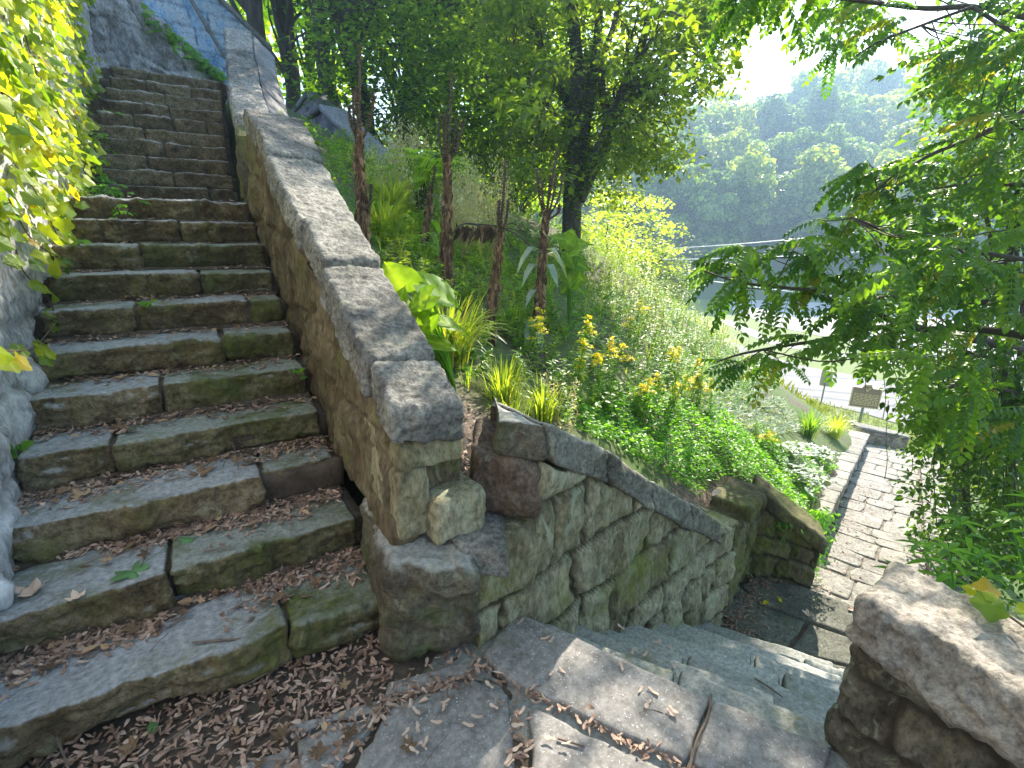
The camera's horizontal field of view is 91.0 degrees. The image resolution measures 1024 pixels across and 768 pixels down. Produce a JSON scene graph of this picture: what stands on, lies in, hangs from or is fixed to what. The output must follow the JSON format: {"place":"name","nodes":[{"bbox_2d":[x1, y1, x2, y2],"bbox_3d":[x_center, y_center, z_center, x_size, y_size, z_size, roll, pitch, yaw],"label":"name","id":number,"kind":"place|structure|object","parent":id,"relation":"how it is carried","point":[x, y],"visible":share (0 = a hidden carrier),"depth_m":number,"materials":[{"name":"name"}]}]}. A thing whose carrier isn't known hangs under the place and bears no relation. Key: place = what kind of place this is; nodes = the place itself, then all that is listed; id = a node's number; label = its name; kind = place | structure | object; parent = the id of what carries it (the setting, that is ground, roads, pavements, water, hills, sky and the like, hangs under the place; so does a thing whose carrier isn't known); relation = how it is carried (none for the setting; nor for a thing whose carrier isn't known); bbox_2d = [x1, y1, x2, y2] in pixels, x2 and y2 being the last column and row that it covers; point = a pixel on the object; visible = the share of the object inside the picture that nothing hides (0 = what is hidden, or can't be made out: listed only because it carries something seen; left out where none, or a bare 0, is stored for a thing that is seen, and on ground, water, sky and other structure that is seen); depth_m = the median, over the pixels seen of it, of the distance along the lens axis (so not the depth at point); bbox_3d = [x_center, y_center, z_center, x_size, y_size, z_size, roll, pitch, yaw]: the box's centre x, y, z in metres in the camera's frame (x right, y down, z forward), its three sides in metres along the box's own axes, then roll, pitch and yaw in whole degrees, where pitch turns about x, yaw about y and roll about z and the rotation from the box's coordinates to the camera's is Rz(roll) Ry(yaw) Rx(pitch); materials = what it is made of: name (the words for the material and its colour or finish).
{"place":"outdoors","nodes":[
{"label":"outdoors","id":0,"kind":"place"},
{"bbox_2d":[351,174,558,340],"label":"rough grass","id":1,"kind":"structure","parent":0,"point":[402,262],"depth_m":4.93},
{"bbox_2d":[235,616,830,767],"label":"pavement","id":2,"kind":"structure","parent":0,"point":[604,684],"depth_m":1.78,"materials":[{"name":"stone"}]},
{"bbox_2d":[139,100,1023,620],"bbox_3d":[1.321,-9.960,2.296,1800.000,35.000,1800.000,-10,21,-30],"label":"ground","id":3,"kind":"structure","parent":0,"point":[475,398],"depth_m":5.49,"materials":[{"name":"plant"}]},
{"bbox_2d":[0,0,100,610],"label":"retaining wall","id":4,"kind":"structure","parent":3,"relation":"on","point":[20,304],"depth_m":2.50,"materials":[{"name":"stone"}]},
{"bbox_2d":[0,0,110,372],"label":"ivy","id":5,"kind":"object","parent":4,"relation":"attached to","point":[17,61],"visible":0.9,"depth_m":3.12,"materials":[{"name":"green plant"}]},
{"bbox_2d":[86,0,228,103],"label":"rough wall","id":6,"kind":"structure","parent":3,"relation":"on","point":[121,37],"depth_m":8.01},
{"bbox_2d":[141,0,226,81],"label":"trailing vine","id":7,"kind":"object","parent":6,"relation":"attached to","point":[212,70],"visible":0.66,"depth_m":8.54,"materials":[{"name":"green plant"}]},
{"bbox_2d":[0,66,379,767],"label":"stone staircase","id":8,"kind":"structure","parent":3,"relation":"on","point":[168,140],"depth_m":2.48,"materials":[{"name":"stone"}]},
{"bbox_2d":[54,111,150,245],"bbox_3d":[-3.724,-2.054,4.682,0.597,1.423,3.916,-10,21,-30],"label":"creeper","id":9,"kind":"object","parent":8,"relation":"on","point":[98,189],"visible":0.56,"depth_m":4.54,"materials":[{"name":"green plant"}]},
{"bbox_2d":[0,217,362,663],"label":"dirt","id":10,"kind":"structure","parent":8,"relation":"on","point":[285,569],"depth_m":2.70,"materials":[{"name":"soil"}]},
{"bbox_2d":[18,266,483,767],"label":"twigs","id":11,"kind":"object","parent":10,"relation":"on","point":[216,526],"visible":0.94,"depth_m":2.28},
{"bbox_2d":[142,0,271,84],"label":"painted wall","id":12,"kind":"structure","parent":3,"relation":"on","point":[199,26],"depth_m":12.04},
{"bbox_2d":[229,0,265,39],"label":"leafy tree","id":13,"kind":"object","parent":3,"relation":"on","point":[253,9],"visible":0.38,"depth_m":13.32,"materials":[{"name":"green plant"}]},
{"bbox_2d":[223,27,288,204],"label":"parapet","id":14,"kind":"structure","parent":3,"relation":"on","point":[252,79],"depth_m":6.25,"materials":[{"name":"stone"}]},
{"bbox_2d":[19,629,531,767],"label":"pavement bedding","id":15,"kind":"object","parent":3,"relation":"on","point":[401,671],"visible":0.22,"depth_m":1.81,"materials":[{"name":"soil"}]},
{"bbox_2d":[359,497,480,661],"bbox_3d":[-0.409,0.807,2.173,0.478,0.521,0.627,-4,18,-15],"label":"boulder","id":16,"kind":"object","parent":15,"relation":"on","point":[424,588],"visible":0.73,"depth_m":1.95,"materials":[{"name":"stone"}]},
{"bbox_2d":[243,109,486,545],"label":"stair parapet","id":17,"kind":"structure","parent":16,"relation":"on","point":[383,391],"depth_m":2.19,"materials":[{"name":"stone"}]},
{"bbox_2d":[262,0,327,109],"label":"leafy tree","id":18,"kind":"object","parent":3,"relation":"on","point":[282,13],"visible":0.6,"depth_m":17.44,"materials":[{"name":"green plant"}]},
{"bbox_2d":[226,0,397,115],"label":"leafy tree","id":19,"kind":"object","parent":3,"relation":"on","point":[300,21],"visible":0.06,"depth_m":22.93,"materials":[{"name":"green plant"}]},
{"bbox_2d":[308,0,342,108],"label":"leafy tree","id":20,"kind":"object","parent":3,"relation":"on","point":[319,43],"visible":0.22,"depth_m":12.99,"materials":[{"name":"green plant"}]},
{"bbox_2d":[302,104,395,165],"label":"boulder","id":21,"kind":"structure","parent":3,"relation":"on","point":[332,119],"depth_m":10.07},
{"bbox_2d":[328,0,379,136],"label":"leafy tree","id":22,"kind":"object","parent":3,"relation":"on","point":[343,13],"visible":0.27,"depth_m":11.64,"materials":[{"name":"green plant"}]},
{"bbox_2d":[346,44,375,248],"bbox_3d":[-1.108,-1.679,3.688,0.206,1.501,0.452,1,18,-2],"label":"trunk","id":23,"kind":"object","parent":3,"relation":"on","point":[363,202],"visible":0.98,"depth_m":3.68,"materials":[{"name":"brown plant"}]},
{"bbox_2d":[267,0,487,164],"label":"leafy tree","id":24,"kind":"object","parent":3,"relation":"on","point":[372,69],"visible":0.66,"depth_m":11.26,"materials":[{"name":"green plant"}]},
{"bbox_2d":[338,101,423,214],"bbox_3d":[-1.514,-2.488,5.882,1.100,1.442,1.021,-10,21,-30],"label":"feathery shrub","id":25,"kind":"object","parent":3,"relation":"on","point":[396,169],"visible":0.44,"depth_m":5.87,"materials":[{"name":"green plant"}]},
{"bbox_2d":[353,185,413,239],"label":"strap leaf clump","id":26,"kind":"object","parent":3,"relation":"on","point":[384,212],"visible":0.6,"depth_m":4.33,"materials":[{"name":"green plant"}]},
{"bbox_2d":[366,170,424,216],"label":"strap leaf clump","id":27,"kind":"object","parent":3,"relation":"on","point":[397,192],"visible":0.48,"depth_m":5.45,"materials":[{"name":"green plant"}]},
{"bbox_2d":[351,147,477,213],"bbox_3d":[-1.160,-2.635,6.575,1.475,0.863,1.700,3,18,5],"label":"sumac","id":28,"kind":"object","parent":3,"relation":"on","point":[419,178],"visible":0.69,"depth_m":6.39,"materials":[{"name":"green plant"}]},
{"bbox_2d":[360,0,480,154],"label":"leafy tree","id":29,"kind":"object","parent":3,"relation":"on","point":[386,41],"visible":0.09,"depth_m":18.19,"materials":[{"name":"green plant"}]},
{"bbox_2d":[382,260,468,390],"bbox_3d":[-0.462,-0.316,2.852,0.395,0.763,0.523,-21,28,-50],"label":"burdock","id":30,"kind":"object","parent":3,"relation":"on","point":[431,293],"visible":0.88,"depth_m":2.75,"materials":[{"name":"green plant"}]},
{"bbox_2d":[410,166,441,260],"bbox_3d":[-0.843,-1.486,4.749,0.375,1.101,0.484,-2,18,-9],"label":"trunk","id":31,"kind":"object","parent":3,"relation":"on","point":[429,204],"visible":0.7,"depth_m":4.79,"materials":[{"name":"brown plant"}]},
{"bbox_2d":[437,74,465,294],"bbox_3d":[-0.525,-1.638,4.303,0.254,1.935,0.625,0,18,-2],"label":"trunk","id":32,"kind":"object","parent":3,"relation":"on","point":[446,251],"visible":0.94,"depth_m":4.29,"materials":[{"name":"brown plant"}]},
{"bbox_2d":[419,129,488,247],"bbox_3d":[-0.725,-2.422,6.329,0.891,1.403,0.910,-1,18,-8],"label":"feathery shrub","id":33,"kind":"object","parent":3,"relation":"on","point":[465,178],"visible":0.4,"depth_m":6.28,"materials":[{"name":"green plant"}]},
{"bbox_2d":[408,289,509,368],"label":"strap leaf clump","id":34,"kind":"object","parent":3,"relation":"on","point":[459,341],"visible":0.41,"depth_m":3.10,"materials":[{"name":"green plant"}]},
{"bbox_2d":[432,167,487,261],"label":"feathery shrub","id":35,"kind":"object","parent":3,"relation":"on","point":[455,219],"visible":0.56,"depth_m":5.57,"materials":[{"name":"green plant"}]},
{"bbox_2d":[366,0,561,204],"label":"leafy tree","id":36,"kind":"object","parent":3,"relation":"on","point":[445,57],"visible":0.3,"depth_m":11.19,"materials":[{"name":"green plant"}]},
{"bbox_2d":[450,511,508,577],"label":"loose slab","id":37,"kind":"structure","parent":3,"relation":"on","point":[485,546],"depth_m":1.97,"materials":[{"name":"stone"}]},
{"bbox_2d":[436,222,532,259],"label":"fallen branch","id":38,"kind":"object","parent":3,"relation":"on","point":[485,232],"visible":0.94,"depth_m":4.98,"materials":[{"name":"wood"}]},
{"bbox_2d":[453,135,525,262],"bbox_3d":[-0.222,-2.245,6.199,0.967,1.486,1.103,-10,21,-30],"label":"feathery shrub","id":39,"kind":"object","parent":3,"relation":"on","point":[489,248],"visible":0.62,"depth_m":6.15,"materials":[{"name":"green plant"}]},
{"bbox_2d":[483,158,510,346],"bbox_3d":[-0.118,-0.947,3.895,0.167,1.523,0.511,6,18,14],"label":"trunk","id":40,"kind":"object","parent":3,"relation":"on","point":[495,287],"visible":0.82,"depth_m":3.88,"materials":[{"name":"brown plant"}]},
{"bbox_2d":[471,354,541,405],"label":"strap leaf clump","id":41,"kind":"object","parent":3,"relation":"on","point":[502,381],"visible":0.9,"depth_m":3.18,"materials":[{"name":"green plant"}]},
{"bbox_2d":[407,0,621,215],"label":"leafy tree","id":42,"kind":"object","parent":3,"relation":"on","point":[482,121],"visible":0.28,"depth_m":10.62,"materials":[{"name":"green plant"}]},
{"bbox_2d":[278,109,785,422],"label":"undergrowth","id":43,"kind":"object","parent":3,"relation":"on","point":[519,338],"visible":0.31,"depth_m":5.79,"materials":[{"name":"green plant"}]},
{"bbox_2d":[516,149,566,350],"bbox_3d":[0.279,-1.178,4.401,0.386,1.701,0.804,8,19,19],"label":"dead mullein","id":44,"kind":"object","parent":3,"relation":"on","point":[539,290],"visible":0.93,"depth_m":4.38,"materials":[{"name":"brown plant"}]},
{"bbox_2d":[518,370,575,423],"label":"strap leaf clump","id":45,"kind":"object","parent":3,"relation":"on","point":[547,414],"visible":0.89,"depth_m":3.28,"materials":[{"name":"green plant"}]},
{"bbox_2d":[527,307,597,386],"bbox_3d":[0.391,-0.289,3.955,0.563,0.590,0.412,3,18,6],"label":"goldenrod","id":46,"kind":"object","parent":3,"relation":"on","point":[539,322],"visible":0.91,"depth_m":3.90,"materials":[{"name":"yellow plant"}]},
{"bbox_2d":[548,228,592,333],"bbox_3d":[0.587,-1.039,5.099,0.414,1.072,0.377,-10,21,-30],"label":"round leaved sapling","id":47,"kind":"object","parent":3,"relation":"on","point":[570,243],"visible":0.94,"depth_m":4.96,"materials":[{"name":"green plant"}]},
{"bbox_2d":[566,335,634,406],"bbox_3d":[0.677,-0.144,4.227,0.452,0.549,0.741,16,23,39],"label":"goldenrod","id":48,"kind":"object","parent":3,"relation":"on","point":[604,383],"visible":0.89,"depth_m":4.15,"materials":[{"name":"green plant"}]},
{"bbox_2d":[469,398,738,648],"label":"wall","id":49,"kind":"structure","parent":3,"relation":"on","point":[600,539],"depth_m":2.48,"materials":[{"name":"stone"}]},
{"bbox_2d":[550,195,662,281],"bbox_3d":[3.874,-5.460,20.028,5.321,3.804,5.277,-10,21,-30],"label":"bush","id":50,"kind":"object","parent":3,"relation":"on","point":[615,240],"visible":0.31,"depth_m":19.25,"materials":[{"name":"yellow plant"}]},
{"bbox_2d":[441,0,775,255],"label":"tree","id":51,"kind":"object","parent":3,"relation":"on","point":[583,167],"visible":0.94,"depth_m":8.92,"materials":[{"name":"green plant"}]},
{"bbox_2d":[584,158,654,239],"bbox_3d":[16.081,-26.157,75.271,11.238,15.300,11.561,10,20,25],"label":"shrub","id":52,"kind":"object","parent":3,"relation":"on","point":[634,186],"visible":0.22,"depth_m":72.96,"materials":[{"name":"green plant"}]},
{"bbox_2d":[466,251,776,414],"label":"leafy weeds","id":53,"kind":"object","parent":3,"relation":"on","point":[577,313],"visible":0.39,"depth_m":6.27,"materials":[{"name":"green plant"}]},
{"bbox_2d":[418,622,849,767],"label":"stone staircase","id":54,"kind":"structure","parent":3,"relation":"on","point":[723,665],"depth_m":2.51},
{"bbox_2d":[586,189,696,273],"bbox_3d":[5.469,-6.281,22.924,6.128,5.132,6.284,10,20,26],"label":"bush","id":55,"kind":"object","parent":3,"relation":"on","point":[654,217],"visible":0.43,"depth_m":22.69,"materials":[{"name":"yellow plant"}]},
{"bbox_2d":[620,298,666,362],"bbox_3d":[1.480,-0.609,5.620,0.596,0.726,0.468,-10,21,-30],"label":"goldenrod","id":56,"kind":"object","parent":3,"relation":"on","point":[630,337],"visible":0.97,"depth_m":5.59,"materials":[{"name":"green plant"}]},
{"bbox_2d":[581,229,730,363],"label":"tall weeds","id":57,"kind":"object","parent":3,"relation":"on","point":[697,322],"visible":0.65,"depth_m":9.46,"materials":[{"name":"green plant"}]},
{"bbox_2d":[631,137,682,256],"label":"broadleaf tree","id":58,"kind":"object","parent":3,"relation":"on","point":[661,188],"visible":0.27,"depth_m":70.53,"materials":[{"name":"green plant"}]},
{"bbox_2d":[619,230,701,308],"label":"bush","id":59,"kind":"object","parent":3,"relation":"on","point":[672,274],"visible":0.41,"depth_m":21.15,"materials":[{"name":"green plant"}]},
{"bbox_2d":[624,373,697,420],"bbox_3d":[1.361,0.092,4.614,0.714,0.413,0.487,2,18,2],"label":"goldenrod","id":60,"kind":"object","parent":3,"relation":"on","point":[647,389],"visible":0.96,"depth_m":4.55,"materials":[{"name":"yellow plant"}]},
{"bbox_2d":[632,163,739,271],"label":"broadleaf tree","id":61,"kind":"object","parent":3,"relation":"on","point":[701,187],"visible":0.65,"depth_m":67.10,"materials":[{"name":"green plant"}]},
{"bbox_2d":[557,378,844,583],"bbox_3d":[2.922,0.779,5.550,6.450,2.473,1.697,-13,22,-38],"label":"ground cover","id":62,"kind":"object","parent":3,"relation":"on","point":[760,453],"visible":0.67,"depth_m":4.92,"materials":[{"name":"green plant"}]},
{"bbox_2d":[671,102,737,163],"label":"broadleaf tree","id":63,"kind":"object","parent":3,"relation":"on","point":[712,118],"visible":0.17,"depth_m":90.41,"materials":[{"name":"green plant"}]},
{"bbox_2d":[678,168,769,264],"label":"broadleaf tree","id":64,"kind":"object","parent":3,"relation":"on","point":[738,228],"visible":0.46,"depth_m":67.29,"materials":[{"name":"green plant"}]},
{"bbox_2d":[689,128,769,215],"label":"broadleaf tree","id":65,"kind":"object","parent":3,"relation":"on","point":[738,142],"visible":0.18,"depth_m":76.95,"materials":[{"name":"green plant"}]},
{"bbox_2d":[714,102,762,168],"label":"broadleaf tree","id":66,"kind":"object","parent":3,"relation":"on","point":[733,116],"visible":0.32,"depth_m":89.25,"materials":[{"name":"green plant"}]},
{"bbox_2d":[710,142,777,263],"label":"broadleaf tree","id":67,"kind":"object","parent":3,"relation":"on","point":[750,165],"visible":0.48,"depth_m":66.85,"materials":[{"name":"green plant"}]},
{"bbox_2d":[705,362,799,442],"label":"silvery herb","id":68,"kind":"object","parent":3,"relation":"on","point":[746,410],"visible":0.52,"depth_m":7.78,"materials":[{"name":"plant"}]},
{"bbox_2d":[706,474,827,613],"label":"corner wall","id":69,"kind":"structure","parent":3,"relation":"on","point":[769,554],"depth_m":4.57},
{"bbox_2d":[751,92,805,147],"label":"broadleaf tree","id":70,"kind":"object","parent":3,"relation":"on","point":[781,111],"visible":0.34,"depth_m":95.03,"materials":[{"name":"green plant"}]},
{"bbox_2d":[728,170,837,253],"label":"broadleaf tree","id":71,"kind":"object","parent":3,"relation":"on","point":[771,231],"visible":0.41,"depth_m":69.02,"materials":[{"name":"green plant"}]},
{"bbox_2d":[765,132,802,210],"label":"broadleaf tree","id":72,"kind":"object","parent":3,"relation":"on","point":[787,160],"visible":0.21,"depth_m":81.56,"materials":[{"name":"green plant"}]},
{"bbox_2d":[722,577,845,666],"bbox_3d":[2.660,2.239,4.112,2.400,0.265,2.200,-10,21,-30],"label":"landing bedding","id":73,"kind":"object","parent":3,"relation":"on","point":[803,628],"visible":0.12,"depth_m":4.25,"materials":[{"name":"soil"}]},
{"bbox_2d":[720,576,853,669],"bbox_3d":[2.449,2.085,4.205,1.490,0.105,1.189,12,21,32],"label":"landing","id":74,"kind":"object","parent":73,"relation":"on","point":[832,614],"visible":0.48,"depth_m":4.30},
{"bbox_2d":[766,142,850,258],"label":"broadleaf tree","id":75,"kind":"object","parent":3,"relation":"on","point":[821,168],"visible":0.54,"depth_m":67.28,"materials":[{"name":"green plant"}]},
{"bbox_2d":[779,455,837,496],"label":"variegated plant","id":76,"kind":"object","parent":3,"relation":"on","point":[805,472],"visible":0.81,"depth_m":6.07,"materials":[{"name":"white plant"}]},
{"bbox_2d":[788,83,852,151],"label":"broadleaf tree","id":77,"kind":"object","parent":3,"relation":"on","point":[816,102],"visible":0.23,"depth_m":97.61,"materials":[{"name":"green plant"}]},
{"bbox_2d":[802,121,874,188],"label":"broadleaf tree","id":78,"kind":"object","parent":3,"relation":"on","point":[852,156],"visible":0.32,"depth_m":79.26,"materials":[{"name":"green plant"}]},
{"bbox_2d":[814,430,869,535],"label":"path wall","id":79,"kind":"structure","parent":3,"relation":"on","point":[847,464],"depth_m":7.96,"materials":[{"name":"stone"}]},
{"bbox_2d":[804,91,881,155],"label":"broadleaf tree","id":80,"kind":"object","parent":3,"relation":"on","point":[849,112],"visible":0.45,"depth_m":93.72,"materials":[{"name":"green plant"}]},
{"bbox_2d":[684,0,1023,477],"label":"overhanging tree","id":81,"kind":"object","parent":3,"relation":"on","point":[913,244],"visible":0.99,"depth_m":4.13,"materials":[{"name":"green plant"}]},
{"bbox_2d":[829,60,878,110],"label":"broadleaf tree","id":82,"kind":"object","parent":3,"relation":"on","point":[867,75],"visible":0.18,"depth_m":118.17,"materials":[{"name":"green plant"}]},
{"bbox_2d":[730,346,1020,509],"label":"verge grass","id":83,"kind":"structure","parent":3,"relation":"on","point":[810,401],"depth_m":15.12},
{"bbox_2d":[854,57,898,112],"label":"broadleaf tree","id":84,"kind":"object","parent":3,"relation":"on","point":[880,63],"visible":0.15,"depth_m":119.85,"materials":[{"name":"green plant"}]},
{"bbox_2d":[729,300,1023,366],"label":"parking lot","id":85,"kind":"structure","parent":3,"relation":"on","point":[794,324],"depth_m":48.46,"materials":[{"name":"asphalt"}]},
{"bbox_2d":[850,422,909,450],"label":"end wall","id":86,"kind":"structure","parent":3,"relation":"on","point":[879,436],"depth_m":12.28,"materials":[{"name":"stone"}]},
{"bbox_2d":[849,88,920,160],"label":"broadleaf tree","id":87,"kind":"object","parent":3,"relation":"on","point":[886,115],"visible":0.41,"depth_m":94.23,"materials":[{"name":"green plant"}]},
{"bbox_2d":[876,118,938,163],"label":"broadleaf tree","id":88,"kind":"object","parent":3,"relation":"on","point":[897,132],"visible":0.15,"depth_m":77.83,"materials":[{"name":"green plant"}]},
{"bbox_2d":[824,561,1023,767],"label":"landing parapet","id":89,"kind":"structure","parent":3,"relation":"on","point":[933,675],"depth_m":1.48,"materials":[{"name":"stone"}]},
{"bbox_2d":[961,577,1023,627],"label":"parapet vine","id":90,"kind":"object","parent":89,"relation":"on","point":[987,602],"visible":1,"depth_m":1.46,"materials":[{"name":"green plant"}]},
{"bbox_2d":[873,536,980,595],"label":"tall weed","id":91,"kind":"object","parent":3,"relation":"on","point":[944,551],"visible":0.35,"depth_m":2.40,"materials":[{"name":"green plant"}]},
{"bbox_2d":[920,452,969,592],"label":"path wall","id":92,"kind":"structure","parent":3,"relation":"on","point":[925,470],"depth_m":7.25,"materials":[{"name":"stone"}]},
{"bbox_2d":[879,298,1023,610],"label":"vine thicket","id":93,"kind":"object","parent":3,"relation":"on","point":[995,483],"visible":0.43,"depth_m":5.09,"materials":[{"name":"green plant"}]},
{"bbox_2d":[897,511,1014,610],"bbox_3d":[2.485,1.139,2.787,0.611,0.806,0.530,8,19,19],"label":"tall weed","id":94,"kind":"object","parent":3,"relation":"on","point":[968,543],"visible":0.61,"depth_m":2.82,"materials":[{"name":"green plant"}]},
{"bbox_2d":[895,0,1023,512],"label":"leafy tree","id":95,"kind":"object","parent":3,"relation":"on","point":[957,115],"visible":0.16,"depth_m":7.53,"materials":[{"name":"green plant"}]},
{"bbox_2d":[983,489,1023,603],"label":"tall weed","id":96,"kind":"object","parent":3,"relation":"on","point":[1007,518],"visible":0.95,"depth_m":3.07,"materials":[{"name":"green plant"}]},
{"bbox_2d":[225,0,1023,165],"label":"sky","id":97,"kind":"structure","parent":0,"point":[770,71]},
{"bbox_2d":[707,330,958,424],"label":"road","id":98,"kind":"structure","parent":0,"point":[838,394],"depth_m":27.38,"materials":[{"name":"asphalt"}]},
{"bbox_2d":[674,298,1023,487],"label":"lawn","id":99,"kind":"structure","parent":0,"point":[845,368],"depth_m":35.90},
{"bbox_2d":[848,384,882,422],"bbox_3d":[15.087,1.080,21.651,1.082,2.220,0.109,7,19,19],"label":"historical marker","id":100,"kind":"object","parent":99,"relation":"on","point":[868,398],"visible":0.98,"depth_m":21.48,"materials":[{"name":"metal"}]},
{"bbox_2d":[811,444,924,605],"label":"path","id":101,"kind":"structure","parent":0,"point":[866,475],"depth_m":6.76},
{"bbox_2d":[0,194,891,767],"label":"leaf litter","id":102,"kind":"object","parent":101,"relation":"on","point":[88,640],"visible":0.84,"depth_m":1.91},
{"bbox_2d":[34,290,417,767],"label":"crumpled leaves","id":103,"kind":"object","parent":102,"relation":"on","point":[319,749],"visible":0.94,"depth_m":2.04,"materials":[{"name":"brown plant"}]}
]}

